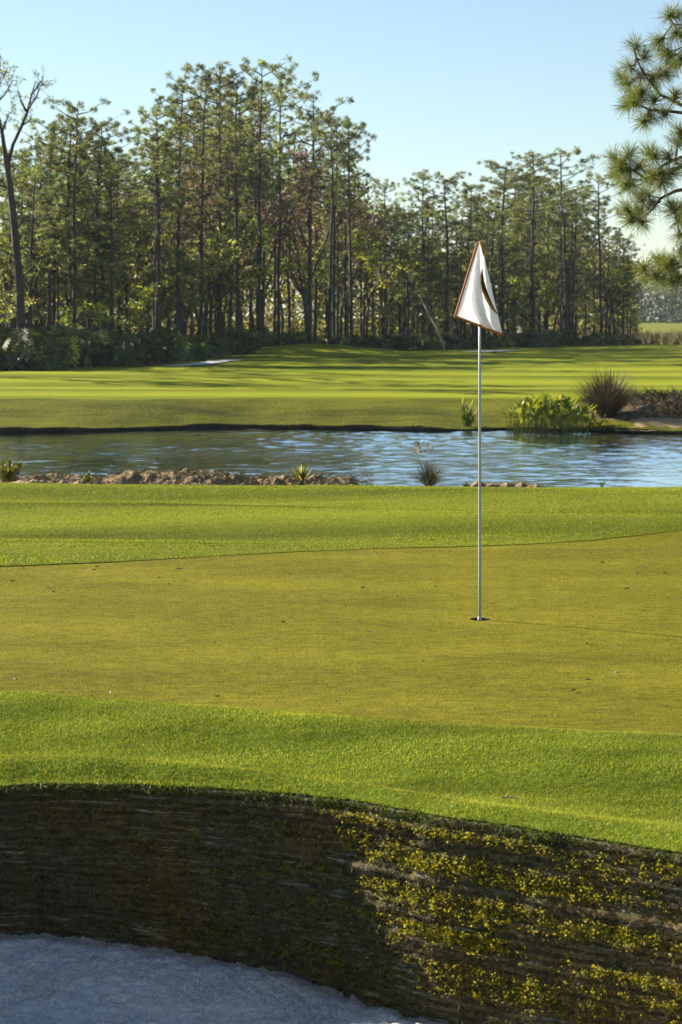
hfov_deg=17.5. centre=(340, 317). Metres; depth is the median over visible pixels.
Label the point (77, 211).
pine tree
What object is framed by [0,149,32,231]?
pine tree
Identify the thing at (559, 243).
broadleaf tree
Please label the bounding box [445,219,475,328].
pine tree
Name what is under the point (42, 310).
broadleaf tree
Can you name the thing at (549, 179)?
pine tree
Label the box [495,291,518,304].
broadleaf tree
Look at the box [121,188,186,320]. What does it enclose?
broadleaf tree
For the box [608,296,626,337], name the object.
pine tree
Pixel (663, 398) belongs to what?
dead brush
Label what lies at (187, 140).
pine tree
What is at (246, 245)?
bare tree
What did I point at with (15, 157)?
pine tree
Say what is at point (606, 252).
broadleaf tree
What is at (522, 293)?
broadleaf tree
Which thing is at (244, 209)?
pine tree
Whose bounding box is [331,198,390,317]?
broadleaf tree
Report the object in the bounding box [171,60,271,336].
pine tree
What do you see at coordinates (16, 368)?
palmetto
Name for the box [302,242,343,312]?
broadleaf tree
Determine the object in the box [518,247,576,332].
broadleaf tree
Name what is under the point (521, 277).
pine tree
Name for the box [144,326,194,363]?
palmetto
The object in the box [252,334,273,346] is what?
palmetto
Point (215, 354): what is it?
palmetto
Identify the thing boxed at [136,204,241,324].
broadleaf tree
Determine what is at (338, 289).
pine tree
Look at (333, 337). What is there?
palmetto
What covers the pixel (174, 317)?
broadleaf tree
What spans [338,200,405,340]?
tree
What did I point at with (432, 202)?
pine tree
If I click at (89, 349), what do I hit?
palmetto
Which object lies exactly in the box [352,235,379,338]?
pine tree
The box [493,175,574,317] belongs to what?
pine tree
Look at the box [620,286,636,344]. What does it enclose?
pine tree
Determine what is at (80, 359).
palmetto
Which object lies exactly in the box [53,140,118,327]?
pine tree
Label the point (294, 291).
broadleaf tree
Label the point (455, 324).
broadleaf tree
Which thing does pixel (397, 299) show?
pine tree
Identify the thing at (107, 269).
broadleaf tree
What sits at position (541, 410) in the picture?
pond plant
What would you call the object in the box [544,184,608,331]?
pine tree
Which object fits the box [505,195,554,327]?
pine tree
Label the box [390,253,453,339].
broadleaf tree
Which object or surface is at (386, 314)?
broadleaf tree
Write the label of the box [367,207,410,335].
pine tree
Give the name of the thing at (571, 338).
palmetto
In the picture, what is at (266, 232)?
broadleaf tree
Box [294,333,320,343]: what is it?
palmetto
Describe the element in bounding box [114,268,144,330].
broadleaf tree
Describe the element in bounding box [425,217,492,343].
pine tree
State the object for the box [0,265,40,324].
broadleaf tree
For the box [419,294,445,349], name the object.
dead pole
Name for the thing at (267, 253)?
pine tree
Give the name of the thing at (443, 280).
pine tree
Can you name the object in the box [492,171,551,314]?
pine tree
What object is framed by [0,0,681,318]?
sky
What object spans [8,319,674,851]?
ground
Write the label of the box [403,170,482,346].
pine tree
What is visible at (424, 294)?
broadleaf tree
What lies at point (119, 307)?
pine tree
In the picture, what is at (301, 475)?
rosette plant
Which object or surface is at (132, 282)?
broadleaf tree
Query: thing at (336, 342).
palmetto
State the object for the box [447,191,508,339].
pine tree
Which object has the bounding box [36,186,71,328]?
pine tree
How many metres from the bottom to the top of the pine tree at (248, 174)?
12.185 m
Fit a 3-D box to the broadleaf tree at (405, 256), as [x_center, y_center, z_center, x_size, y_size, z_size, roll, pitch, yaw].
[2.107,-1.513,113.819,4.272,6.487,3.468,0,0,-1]
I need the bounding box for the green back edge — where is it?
[0,531,673,566]
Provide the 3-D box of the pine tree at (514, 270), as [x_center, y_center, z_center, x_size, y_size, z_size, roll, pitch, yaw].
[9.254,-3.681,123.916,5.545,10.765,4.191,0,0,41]
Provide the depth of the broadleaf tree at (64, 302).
83.83 m
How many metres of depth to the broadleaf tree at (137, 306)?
109.75 m
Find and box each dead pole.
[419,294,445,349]
[528,309,553,346]
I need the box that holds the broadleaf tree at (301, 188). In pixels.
[198,157,328,329]
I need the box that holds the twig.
[500,796,520,798]
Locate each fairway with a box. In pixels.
[0,344,681,398]
[0,483,681,565]
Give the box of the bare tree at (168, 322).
[166,136,265,334]
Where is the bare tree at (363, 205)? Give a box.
[340,178,401,324]
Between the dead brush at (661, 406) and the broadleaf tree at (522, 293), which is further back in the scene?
the broadleaf tree at (522, 293)
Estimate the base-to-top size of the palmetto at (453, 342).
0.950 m
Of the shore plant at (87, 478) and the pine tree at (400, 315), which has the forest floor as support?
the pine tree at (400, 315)
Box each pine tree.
[0,145,43,328]
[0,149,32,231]
[0,162,35,239]
[0,165,72,329]
[0,172,46,313]
[0,176,40,328]
[1,138,78,331]
[7,198,70,331]
[11,117,99,329]
[18,140,92,329]
[18,161,88,326]
[19,192,52,326]
[20,216,53,325]
[22,115,108,335]
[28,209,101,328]
[31,96,130,326]
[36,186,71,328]
[45,155,128,333]
[48,132,134,332]
[52,135,141,331]
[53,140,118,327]
[60,180,95,318]
[60,187,108,339]
[61,145,153,334]
[64,116,144,336]
[70,158,169,336]
[75,189,128,333]
[82,203,142,338]
[95,155,171,334]
[102,166,154,335]
[118,124,206,327]
[122,142,188,328]
[127,103,190,328]
[128,142,174,212]
[131,144,225,335]
[131,181,184,253]
[135,77,218,333]
[138,116,198,335]
[139,188,181,295]
[160,95,230,335]
[163,64,257,340]
[169,86,263,330]
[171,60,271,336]
[186,121,257,320]
[188,139,232,334]
[195,119,261,312]
[197,146,249,322]
[204,125,259,328]
[208,74,265,354]
[208,98,263,327]
[213,87,278,330]
[221,54,311,347]
[223,141,264,323]
[229,59,333,345]
[233,98,294,329]
[237,152,316,338]
[239,156,288,328]
[266,142,299,331]
[266,154,319,342]
[274,90,360,343]
[287,108,340,338]
[303,110,371,344]
[309,117,369,344]
[312,177,371,334]
[313,201,378,336]
[314,143,356,334]
[319,147,375,339]
[325,116,376,345]
[340,199,380,338]
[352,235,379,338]
[361,223,388,345]
[362,178,412,341]
[363,214,399,340]
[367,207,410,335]
[372,203,426,346]
[375,204,406,341]
[375,209,442,335]
[377,209,430,334]
[377,247,396,334]
[388,272,412,331]
[394,169,450,345]
[400,205,449,338]
[400,257,445,303]
[402,274,426,347]
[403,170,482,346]
[407,197,452,337]
[413,203,451,327]
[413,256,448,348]
[415,236,451,342]
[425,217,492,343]
[433,277,462,325]
[437,225,489,341]
[440,181,504,347]
[440,211,479,339]
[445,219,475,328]
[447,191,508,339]
[450,195,500,340]
[454,199,543,309]
[458,222,499,340]
[461,158,549,330]
[461,168,557,334]
[466,214,524,336]
[472,220,506,338]
[489,256,523,332]
[490,241,518,325]
[491,196,557,329]
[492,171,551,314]
[493,149,572,331]
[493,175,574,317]
[504,204,552,330]
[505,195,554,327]
[507,176,571,332]
[509,203,551,313]
[518,146,601,344]
[519,181,586,330]
[522,195,558,251]
[540,191,579,344]
[542,193,593,328]
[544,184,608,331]
[545,202,598,317]
[545,216,580,340]
[554,250,585,330]
[556,191,596,336]
[556,245,593,332]
[569,219,601,335]
[569,259,586,299]
[577,171,623,344]
[578,203,612,337]
[585,227,631,333]
[602,232,636,335]
[603,234,644,344]
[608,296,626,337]
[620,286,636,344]
[621,283,641,338]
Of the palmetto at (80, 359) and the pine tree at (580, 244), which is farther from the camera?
the pine tree at (580, 244)
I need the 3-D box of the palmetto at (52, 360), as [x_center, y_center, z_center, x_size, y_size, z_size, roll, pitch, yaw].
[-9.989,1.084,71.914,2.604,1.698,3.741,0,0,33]
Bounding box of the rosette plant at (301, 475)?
[290,462,317,484]
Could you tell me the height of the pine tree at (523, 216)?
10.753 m
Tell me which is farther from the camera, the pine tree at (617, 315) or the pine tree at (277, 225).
the pine tree at (617, 315)
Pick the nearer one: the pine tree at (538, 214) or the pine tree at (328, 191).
the pine tree at (328, 191)
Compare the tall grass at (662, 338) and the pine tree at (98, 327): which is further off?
the tall grass at (662, 338)
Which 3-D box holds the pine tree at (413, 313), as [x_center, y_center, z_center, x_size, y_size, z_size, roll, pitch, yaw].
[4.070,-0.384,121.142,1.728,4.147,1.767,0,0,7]
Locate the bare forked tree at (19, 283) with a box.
[0,48,57,369]
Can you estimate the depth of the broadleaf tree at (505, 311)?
144.39 m
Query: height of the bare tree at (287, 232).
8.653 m
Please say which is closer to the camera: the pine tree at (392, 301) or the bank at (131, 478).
the bank at (131, 478)
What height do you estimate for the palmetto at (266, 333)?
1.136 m
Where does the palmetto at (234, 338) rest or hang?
on the forest floor
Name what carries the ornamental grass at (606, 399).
on the mulch bank at (628, 413)
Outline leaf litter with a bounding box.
[11,552,665,701]
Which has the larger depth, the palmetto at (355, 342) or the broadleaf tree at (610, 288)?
the broadleaf tree at (610, 288)
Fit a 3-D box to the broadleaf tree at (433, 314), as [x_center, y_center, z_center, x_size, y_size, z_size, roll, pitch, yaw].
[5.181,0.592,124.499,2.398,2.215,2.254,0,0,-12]
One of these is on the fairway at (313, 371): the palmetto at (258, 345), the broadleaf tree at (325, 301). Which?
the palmetto at (258, 345)
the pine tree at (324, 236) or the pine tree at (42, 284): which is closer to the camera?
the pine tree at (42, 284)
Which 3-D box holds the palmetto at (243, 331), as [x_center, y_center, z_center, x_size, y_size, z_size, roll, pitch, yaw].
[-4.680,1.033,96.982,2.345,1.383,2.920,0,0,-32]
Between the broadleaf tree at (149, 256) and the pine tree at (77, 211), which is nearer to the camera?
the pine tree at (77, 211)
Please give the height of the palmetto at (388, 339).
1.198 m
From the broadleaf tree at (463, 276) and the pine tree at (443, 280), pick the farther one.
the broadleaf tree at (463, 276)
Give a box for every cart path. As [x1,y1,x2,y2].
[106,360,232,365]
[391,349,518,351]
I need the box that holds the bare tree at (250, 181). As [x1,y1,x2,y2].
[164,134,273,332]
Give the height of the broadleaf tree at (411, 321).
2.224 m
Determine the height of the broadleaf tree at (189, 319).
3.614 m
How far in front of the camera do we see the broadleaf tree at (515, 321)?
126.61 m
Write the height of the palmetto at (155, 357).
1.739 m
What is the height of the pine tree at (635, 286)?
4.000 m
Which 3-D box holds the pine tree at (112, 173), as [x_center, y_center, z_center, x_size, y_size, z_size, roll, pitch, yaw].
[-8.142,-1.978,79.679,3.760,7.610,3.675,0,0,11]
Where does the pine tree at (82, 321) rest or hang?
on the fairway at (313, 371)
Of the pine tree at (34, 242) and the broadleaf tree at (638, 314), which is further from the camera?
the broadleaf tree at (638, 314)
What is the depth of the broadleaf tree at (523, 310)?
128.79 m
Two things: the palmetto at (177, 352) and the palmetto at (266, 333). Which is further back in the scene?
the palmetto at (266, 333)
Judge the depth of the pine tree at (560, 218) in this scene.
129.95 m
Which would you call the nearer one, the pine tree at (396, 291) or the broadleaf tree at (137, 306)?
the broadleaf tree at (137, 306)
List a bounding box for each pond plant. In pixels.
[498,392,598,433]
[581,410,608,428]
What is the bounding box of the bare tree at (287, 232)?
[241,182,312,336]
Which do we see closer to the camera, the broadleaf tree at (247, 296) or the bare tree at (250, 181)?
the bare tree at (250, 181)
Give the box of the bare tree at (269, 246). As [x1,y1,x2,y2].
[244,188,312,318]
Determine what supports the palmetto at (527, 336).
on the forest floor
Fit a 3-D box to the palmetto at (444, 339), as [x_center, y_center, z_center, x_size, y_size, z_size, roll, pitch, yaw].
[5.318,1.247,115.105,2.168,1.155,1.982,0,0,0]
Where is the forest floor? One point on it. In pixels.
(481, 347)
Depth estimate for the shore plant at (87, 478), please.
25.18 m
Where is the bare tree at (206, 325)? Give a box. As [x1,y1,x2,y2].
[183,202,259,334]
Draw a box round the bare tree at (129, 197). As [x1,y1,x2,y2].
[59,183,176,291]
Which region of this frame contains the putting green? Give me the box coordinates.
[0,531,681,734]
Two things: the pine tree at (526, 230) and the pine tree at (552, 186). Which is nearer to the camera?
the pine tree at (526, 230)
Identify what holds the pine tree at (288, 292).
on the forest floor
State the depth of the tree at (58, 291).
80.84 m
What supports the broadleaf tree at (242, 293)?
on the forest floor
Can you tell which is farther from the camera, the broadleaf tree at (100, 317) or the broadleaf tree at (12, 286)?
the broadleaf tree at (12, 286)
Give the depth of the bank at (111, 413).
47.19 m
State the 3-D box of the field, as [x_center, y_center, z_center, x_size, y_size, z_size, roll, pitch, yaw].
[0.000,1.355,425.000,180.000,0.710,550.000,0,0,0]
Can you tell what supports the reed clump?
on the bank at (111, 413)
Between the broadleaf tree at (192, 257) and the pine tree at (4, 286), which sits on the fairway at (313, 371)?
the pine tree at (4, 286)
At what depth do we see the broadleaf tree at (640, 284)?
143.81 m
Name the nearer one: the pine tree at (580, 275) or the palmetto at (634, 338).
the palmetto at (634, 338)
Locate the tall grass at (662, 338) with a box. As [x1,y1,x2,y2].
[577,328,681,344]
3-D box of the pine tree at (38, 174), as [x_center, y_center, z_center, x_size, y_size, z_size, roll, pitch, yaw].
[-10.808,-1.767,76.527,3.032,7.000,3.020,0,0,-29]
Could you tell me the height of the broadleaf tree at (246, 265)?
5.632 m
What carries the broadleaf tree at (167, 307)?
on the forest floor
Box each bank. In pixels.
[0,398,681,430]
[0,468,358,484]
[1,479,88,483]
[471,481,544,487]
[586,396,681,420]
[614,418,681,430]
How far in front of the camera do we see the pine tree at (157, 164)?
87.78 m
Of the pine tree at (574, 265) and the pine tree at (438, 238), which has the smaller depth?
the pine tree at (438, 238)
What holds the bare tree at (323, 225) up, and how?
on the forest floor
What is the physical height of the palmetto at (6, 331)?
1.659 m
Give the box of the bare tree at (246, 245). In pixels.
[221,174,266,326]
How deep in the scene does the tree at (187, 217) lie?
90.10 m
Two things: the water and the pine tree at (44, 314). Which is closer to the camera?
the water
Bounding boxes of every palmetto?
[0,325,30,358]
[0,325,84,370]
[0,326,40,368]
[0,345,31,370]
[0,358,10,370]
[26,328,79,366]
[28,325,116,366]
[28,336,91,369]
[40,338,88,367]
[46,326,110,366]
[54,341,104,367]
[78,344,115,366]
[81,338,129,366]
[82,330,141,366]
[87,326,144,366]
[101,337,145,366]
[120,344,145,364]
[124,323,176,365]
[125,332,162,366]
[128,343,156,366]
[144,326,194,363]
[157,345,188,360]
[162,342,191,361]
[174,337,209,360]
[177,328,216,360]
[183,338,213,360]
[185,335,220,358]
[192,332,222,356]
[200,334,237,357]
[202,334,237,355]
[211,325,257,353]
[212,329,262,354]
[224,326,263,353]
[242,326,272,349]
[248,327,280,346]
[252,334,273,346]
[269,332,301,345]
[281,326,315,345]
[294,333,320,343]
[313,334,346,345]
[331,333,356,345]
[348,336,366,347]
[353,333,397,350]
[375,332,415,350]
[382,332,424,350]
[408,340,426,349]
[411,334,442,349]
[426,331,462,349]
[443,336,463,349]
[457,339,473,348]
[460,336,484,348]
[471,334,504,348]
[485,325,561,347]
[486,337,508,347]
[496,333,523,346]
[507,330,536,346]
[541,330,564,346]
[558,328,586,345]
[574,339,584,345]
[580,335,599,345]
[583,329,617,345]
[596,335,621,344]
[612,334,637,344]
[631,337,640,344]
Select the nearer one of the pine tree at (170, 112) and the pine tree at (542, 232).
the pine tree at (170, 112)
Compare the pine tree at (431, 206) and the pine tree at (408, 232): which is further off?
the pine tree at (431, 206)
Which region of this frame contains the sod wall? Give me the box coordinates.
[0,779,681,1023]
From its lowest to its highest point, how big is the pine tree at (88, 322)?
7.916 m
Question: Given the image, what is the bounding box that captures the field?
[67,322,681,342]
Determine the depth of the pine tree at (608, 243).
140.36 m
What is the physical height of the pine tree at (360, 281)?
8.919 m
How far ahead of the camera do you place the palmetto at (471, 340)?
117.65 m
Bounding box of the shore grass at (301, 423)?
[1,420,681,431]
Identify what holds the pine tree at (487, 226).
on the forest floor
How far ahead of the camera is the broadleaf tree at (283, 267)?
110.67 m
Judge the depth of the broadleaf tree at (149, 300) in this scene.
84.24 m
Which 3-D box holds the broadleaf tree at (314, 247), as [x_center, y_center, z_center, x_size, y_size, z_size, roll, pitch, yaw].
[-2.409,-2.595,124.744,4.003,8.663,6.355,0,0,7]
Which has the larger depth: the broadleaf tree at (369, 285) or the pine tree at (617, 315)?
the pine tree at (617, 315)
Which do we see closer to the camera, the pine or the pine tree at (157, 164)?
the pine
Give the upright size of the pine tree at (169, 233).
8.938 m
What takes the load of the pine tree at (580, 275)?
on the forest floor
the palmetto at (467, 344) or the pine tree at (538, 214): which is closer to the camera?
the palmetto at (467, 344)
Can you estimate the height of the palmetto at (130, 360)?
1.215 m
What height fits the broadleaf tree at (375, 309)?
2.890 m
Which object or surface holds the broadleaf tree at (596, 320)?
on the forest floor
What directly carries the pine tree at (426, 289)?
on the forest floor
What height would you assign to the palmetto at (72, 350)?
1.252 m
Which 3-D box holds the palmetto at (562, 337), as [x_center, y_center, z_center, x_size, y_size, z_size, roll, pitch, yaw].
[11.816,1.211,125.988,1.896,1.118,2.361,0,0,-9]
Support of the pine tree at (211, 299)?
on the forest floor
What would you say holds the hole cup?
in the putting green
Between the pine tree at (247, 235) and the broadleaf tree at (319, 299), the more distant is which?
the broadleaf tree at (319, 299)
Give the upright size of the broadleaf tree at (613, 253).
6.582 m
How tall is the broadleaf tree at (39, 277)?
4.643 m
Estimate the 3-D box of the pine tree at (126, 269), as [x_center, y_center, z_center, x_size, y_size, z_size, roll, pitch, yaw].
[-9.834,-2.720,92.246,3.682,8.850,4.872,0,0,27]
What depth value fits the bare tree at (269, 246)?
112.16 m
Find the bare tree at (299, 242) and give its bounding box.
[272,167,351,334]
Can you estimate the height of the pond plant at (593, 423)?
0.499 m
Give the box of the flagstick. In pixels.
[454,241,502,619]
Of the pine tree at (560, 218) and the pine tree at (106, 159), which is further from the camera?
the pine tree at (560, 218)
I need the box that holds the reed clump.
[452,397,477,426]
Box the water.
[0,428,681,487]
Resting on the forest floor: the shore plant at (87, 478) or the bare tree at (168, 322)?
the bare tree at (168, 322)
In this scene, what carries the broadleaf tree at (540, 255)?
on the forest floor
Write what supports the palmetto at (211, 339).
on the forest floor
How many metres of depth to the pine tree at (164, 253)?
88.66 m
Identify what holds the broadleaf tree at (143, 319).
on the forest floor
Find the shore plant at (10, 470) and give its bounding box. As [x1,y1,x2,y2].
[0,458,25,481]
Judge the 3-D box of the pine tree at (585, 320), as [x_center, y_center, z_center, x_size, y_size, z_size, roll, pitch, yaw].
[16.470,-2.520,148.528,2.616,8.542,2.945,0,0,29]
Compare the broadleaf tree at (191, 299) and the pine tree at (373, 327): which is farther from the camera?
the pine tree at (373, 327)
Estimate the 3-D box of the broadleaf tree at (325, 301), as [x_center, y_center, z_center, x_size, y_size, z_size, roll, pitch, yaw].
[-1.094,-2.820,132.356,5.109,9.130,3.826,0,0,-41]
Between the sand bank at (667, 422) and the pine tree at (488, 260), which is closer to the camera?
the sand bank at (667, 422)
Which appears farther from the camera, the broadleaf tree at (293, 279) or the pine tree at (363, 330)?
the broadleaf tree at (293, 279)
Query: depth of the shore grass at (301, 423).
45.20 m
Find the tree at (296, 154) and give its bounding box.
[241,125,369,332]
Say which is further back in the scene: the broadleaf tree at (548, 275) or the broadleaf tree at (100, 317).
the broadleaf tree at (548, 275)
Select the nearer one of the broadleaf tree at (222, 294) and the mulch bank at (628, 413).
the mulch bank at (628, 413)
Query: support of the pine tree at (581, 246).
on the forest floor
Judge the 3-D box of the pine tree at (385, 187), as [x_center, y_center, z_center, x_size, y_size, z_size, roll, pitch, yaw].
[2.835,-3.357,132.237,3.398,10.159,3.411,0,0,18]
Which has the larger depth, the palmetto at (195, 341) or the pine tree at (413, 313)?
the pine tree at (413, 313)
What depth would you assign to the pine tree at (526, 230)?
126.15 m
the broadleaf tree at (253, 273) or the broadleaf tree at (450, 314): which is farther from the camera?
the broadleaf tree at (450, 314)
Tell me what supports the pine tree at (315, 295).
on the forest floor
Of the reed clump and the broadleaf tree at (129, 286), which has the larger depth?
the broadleaf tree at (129, 286)
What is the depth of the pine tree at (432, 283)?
139.62 m
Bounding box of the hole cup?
[470,618,488,620]
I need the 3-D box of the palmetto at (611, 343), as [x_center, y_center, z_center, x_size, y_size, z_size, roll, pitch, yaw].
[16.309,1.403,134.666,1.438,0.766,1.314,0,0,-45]
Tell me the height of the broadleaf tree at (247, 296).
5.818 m
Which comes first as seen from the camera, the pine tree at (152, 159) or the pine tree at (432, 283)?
the pine tree at (152, 159)
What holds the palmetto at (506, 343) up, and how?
on the fairway at (313, 371)
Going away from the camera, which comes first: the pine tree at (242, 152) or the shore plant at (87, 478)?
the shore plant at (87, 478)
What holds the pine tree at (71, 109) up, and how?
on the forest floor
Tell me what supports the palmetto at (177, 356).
on the forest floor
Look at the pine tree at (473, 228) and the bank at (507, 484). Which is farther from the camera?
the pine tree at (473, 228)
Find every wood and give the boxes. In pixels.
[0,175,636,342]
[541,270,681,322]
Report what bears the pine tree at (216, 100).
on the forest floor
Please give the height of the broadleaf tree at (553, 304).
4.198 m
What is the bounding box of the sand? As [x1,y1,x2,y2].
[0,933,446,1023]
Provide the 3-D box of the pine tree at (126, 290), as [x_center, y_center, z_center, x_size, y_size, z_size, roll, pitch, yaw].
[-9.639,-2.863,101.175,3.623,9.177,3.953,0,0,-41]
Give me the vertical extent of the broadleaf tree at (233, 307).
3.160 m
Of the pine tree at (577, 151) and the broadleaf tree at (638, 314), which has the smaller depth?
the pine tree at (577, 151)
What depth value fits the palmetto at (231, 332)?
96.07 m
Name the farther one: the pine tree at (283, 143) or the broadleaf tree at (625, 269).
the broadleaf tree at (625, 269)
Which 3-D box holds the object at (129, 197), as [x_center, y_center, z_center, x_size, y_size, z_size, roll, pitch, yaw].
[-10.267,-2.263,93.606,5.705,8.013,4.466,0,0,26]
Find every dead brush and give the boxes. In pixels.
[25,464,378,484]
[624,388,681,417]
[628,386,681,416]
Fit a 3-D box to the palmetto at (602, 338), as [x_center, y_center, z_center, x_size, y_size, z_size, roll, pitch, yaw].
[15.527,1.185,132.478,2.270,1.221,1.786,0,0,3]
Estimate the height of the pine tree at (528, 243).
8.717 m
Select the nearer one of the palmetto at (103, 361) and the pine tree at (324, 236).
the palmetto at (103, 361)
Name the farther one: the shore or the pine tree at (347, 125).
the pine tree at (347, 125)
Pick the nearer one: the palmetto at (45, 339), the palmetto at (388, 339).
the palmetto at (45, 339)
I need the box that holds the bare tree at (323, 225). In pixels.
[296,180,394,334]
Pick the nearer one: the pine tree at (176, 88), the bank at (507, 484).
the bank at (507, 484)
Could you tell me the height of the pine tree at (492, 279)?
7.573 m
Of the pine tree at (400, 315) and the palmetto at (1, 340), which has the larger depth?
the pine tree at (400, 315)
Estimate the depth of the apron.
8.46 m
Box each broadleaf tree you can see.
[0,196,145,327]
[0,236,53,327]
[0,242,52,327]
[0,245,92,319]
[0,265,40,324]
[0,272,13,321]
[0,308,25,328]
[12,279,52,326]
[33,201,149,331]
[54,301,114,339]
[56,278,114,325]
[60,302,86,329]
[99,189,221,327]
[104,235,197,324]
[105,283,160,331]
[109,305,163,333]
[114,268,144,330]
[115,205,198,331]
[116,254,232,334]
[116,285,166,328]
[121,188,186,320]
[123,208,196,331]
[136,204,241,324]
[140,280,205,335]
[151,203,264,333]
[151,261,194,331]
[151,279,187,329]
[162,243,256,335]
[166,256,213,334]
[195,222,273,272]
[198,157,328,329]
[202,243,271,334]
[212,289,247,328]
[213,267,232,318]
[223,252,256,319]
[223,277,272,313]
[233,218,284,326]
[242,232,328,341]
[249,251,304,327]
[253,199,313,329]
[271,204,328,306]
[271,231,357,296]
[291,195,354,335]
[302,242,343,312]
[312,254,355,336]
[313,243,359,333]
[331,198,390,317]
[335,268,387,316]
[340,226,421,347]
[357,298,397,332]
[375,297,421,332]
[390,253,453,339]
[390,310,428,345]
[414,310,444,338]
[417,264,490,335]
[432,296,458,334]
[435,307,456,333]
[437,238,499,294]
[437,296,464,339]
[493,285,521,334]
[494,230,550,343]
[494,234,559,324]
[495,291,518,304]
[504,304,528,327]
[507,275,561,324]
[517,306,542,330]
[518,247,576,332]
[521,226,612,330]
[526,226,577,286]
[541,281,577,331]
[543,295,559,328]
[574,269,633,341]
[577,246,635,316]
[585,303,614,329]
[588,254,638,344]
[598,308,643,340]
[605,305,637,334]
[606,255,651,334]
[608,258,648,334]
[614,301,652,335]
[629,320,644,336]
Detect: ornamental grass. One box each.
[407,440,454,485]
[565,362,652,418]
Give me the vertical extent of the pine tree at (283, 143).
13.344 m
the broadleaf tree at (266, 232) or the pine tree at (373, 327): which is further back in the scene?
the pine tree at (373, 327)
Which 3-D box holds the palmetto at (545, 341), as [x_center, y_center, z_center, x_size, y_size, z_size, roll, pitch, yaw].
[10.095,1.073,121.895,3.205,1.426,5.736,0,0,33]
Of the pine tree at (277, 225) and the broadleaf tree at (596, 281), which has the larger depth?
the broadleaf tree at (596, 281)
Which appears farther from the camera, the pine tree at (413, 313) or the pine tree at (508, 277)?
the pine tree at (508, 277)
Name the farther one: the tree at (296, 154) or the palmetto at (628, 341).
the palmetto at (628, 341)
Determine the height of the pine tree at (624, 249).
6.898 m
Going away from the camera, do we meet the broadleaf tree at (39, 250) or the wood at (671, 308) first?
the broadleaf tree at (39, 250)
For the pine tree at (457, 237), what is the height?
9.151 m
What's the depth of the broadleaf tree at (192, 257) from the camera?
96.42 m
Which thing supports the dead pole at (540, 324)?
on the fairway at (313, 371)
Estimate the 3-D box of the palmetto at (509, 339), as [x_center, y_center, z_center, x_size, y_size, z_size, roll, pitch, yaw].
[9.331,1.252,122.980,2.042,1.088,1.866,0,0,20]
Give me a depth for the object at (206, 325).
97.12 m
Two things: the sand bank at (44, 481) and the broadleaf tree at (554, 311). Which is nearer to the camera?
the sand bank at (44, 481)
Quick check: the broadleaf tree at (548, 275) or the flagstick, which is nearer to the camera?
the flagstick
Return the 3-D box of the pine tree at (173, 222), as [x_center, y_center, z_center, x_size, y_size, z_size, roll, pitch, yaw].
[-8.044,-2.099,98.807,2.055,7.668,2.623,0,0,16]
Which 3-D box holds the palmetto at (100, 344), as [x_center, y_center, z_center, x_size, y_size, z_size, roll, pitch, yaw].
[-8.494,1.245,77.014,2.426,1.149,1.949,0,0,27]
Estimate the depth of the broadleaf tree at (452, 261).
130.52 m
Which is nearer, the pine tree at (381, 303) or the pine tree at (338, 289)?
the pine tree at (338, 289)
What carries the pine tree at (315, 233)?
on the forest floor
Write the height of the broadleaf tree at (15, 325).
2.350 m
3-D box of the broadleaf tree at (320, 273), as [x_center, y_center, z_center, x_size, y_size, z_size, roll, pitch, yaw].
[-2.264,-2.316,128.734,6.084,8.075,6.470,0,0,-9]
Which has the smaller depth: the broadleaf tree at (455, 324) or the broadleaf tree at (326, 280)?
the broadleaf tree at (455, 324)
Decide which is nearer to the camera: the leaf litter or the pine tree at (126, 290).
the leaf litter
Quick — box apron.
[0,692,681,852]
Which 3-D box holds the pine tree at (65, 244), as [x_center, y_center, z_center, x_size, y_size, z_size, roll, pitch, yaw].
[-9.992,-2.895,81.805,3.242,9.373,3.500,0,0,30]
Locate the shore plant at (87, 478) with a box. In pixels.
[82,470,93,483]
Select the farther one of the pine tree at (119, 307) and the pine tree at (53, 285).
the pine tree at (119, 307)
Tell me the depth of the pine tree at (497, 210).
131.68 m
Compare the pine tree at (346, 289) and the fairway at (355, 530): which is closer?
the fairway at (355, 530)
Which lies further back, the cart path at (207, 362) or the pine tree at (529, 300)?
the pine tree at (529, 300)
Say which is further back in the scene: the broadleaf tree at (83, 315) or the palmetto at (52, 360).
the broadleaf tree at (83, 315)
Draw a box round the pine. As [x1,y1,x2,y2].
[599,1,681,298]
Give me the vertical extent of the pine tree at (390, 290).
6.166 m
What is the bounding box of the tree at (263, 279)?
[195,111,329,328]
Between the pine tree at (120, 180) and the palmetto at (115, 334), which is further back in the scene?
the pine tree at (120, 180)
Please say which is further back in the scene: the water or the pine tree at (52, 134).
the pine tree at (52, 134)
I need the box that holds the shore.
[0,423,681,433]
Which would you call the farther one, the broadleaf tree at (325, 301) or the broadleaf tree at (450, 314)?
the broadleaf tree at (325, 301)
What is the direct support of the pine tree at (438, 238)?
on the forest floor
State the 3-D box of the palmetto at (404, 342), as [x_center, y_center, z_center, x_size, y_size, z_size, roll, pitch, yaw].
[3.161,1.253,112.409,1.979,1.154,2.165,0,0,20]
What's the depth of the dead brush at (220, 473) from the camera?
25.86 m
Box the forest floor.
[268,342,648,349]
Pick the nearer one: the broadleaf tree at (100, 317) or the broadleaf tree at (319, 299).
the broadleaf tree at (100, 317)
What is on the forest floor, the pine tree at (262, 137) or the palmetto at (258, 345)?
the pine tree at (262, 137)
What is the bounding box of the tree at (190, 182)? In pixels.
[172,146,289,329]

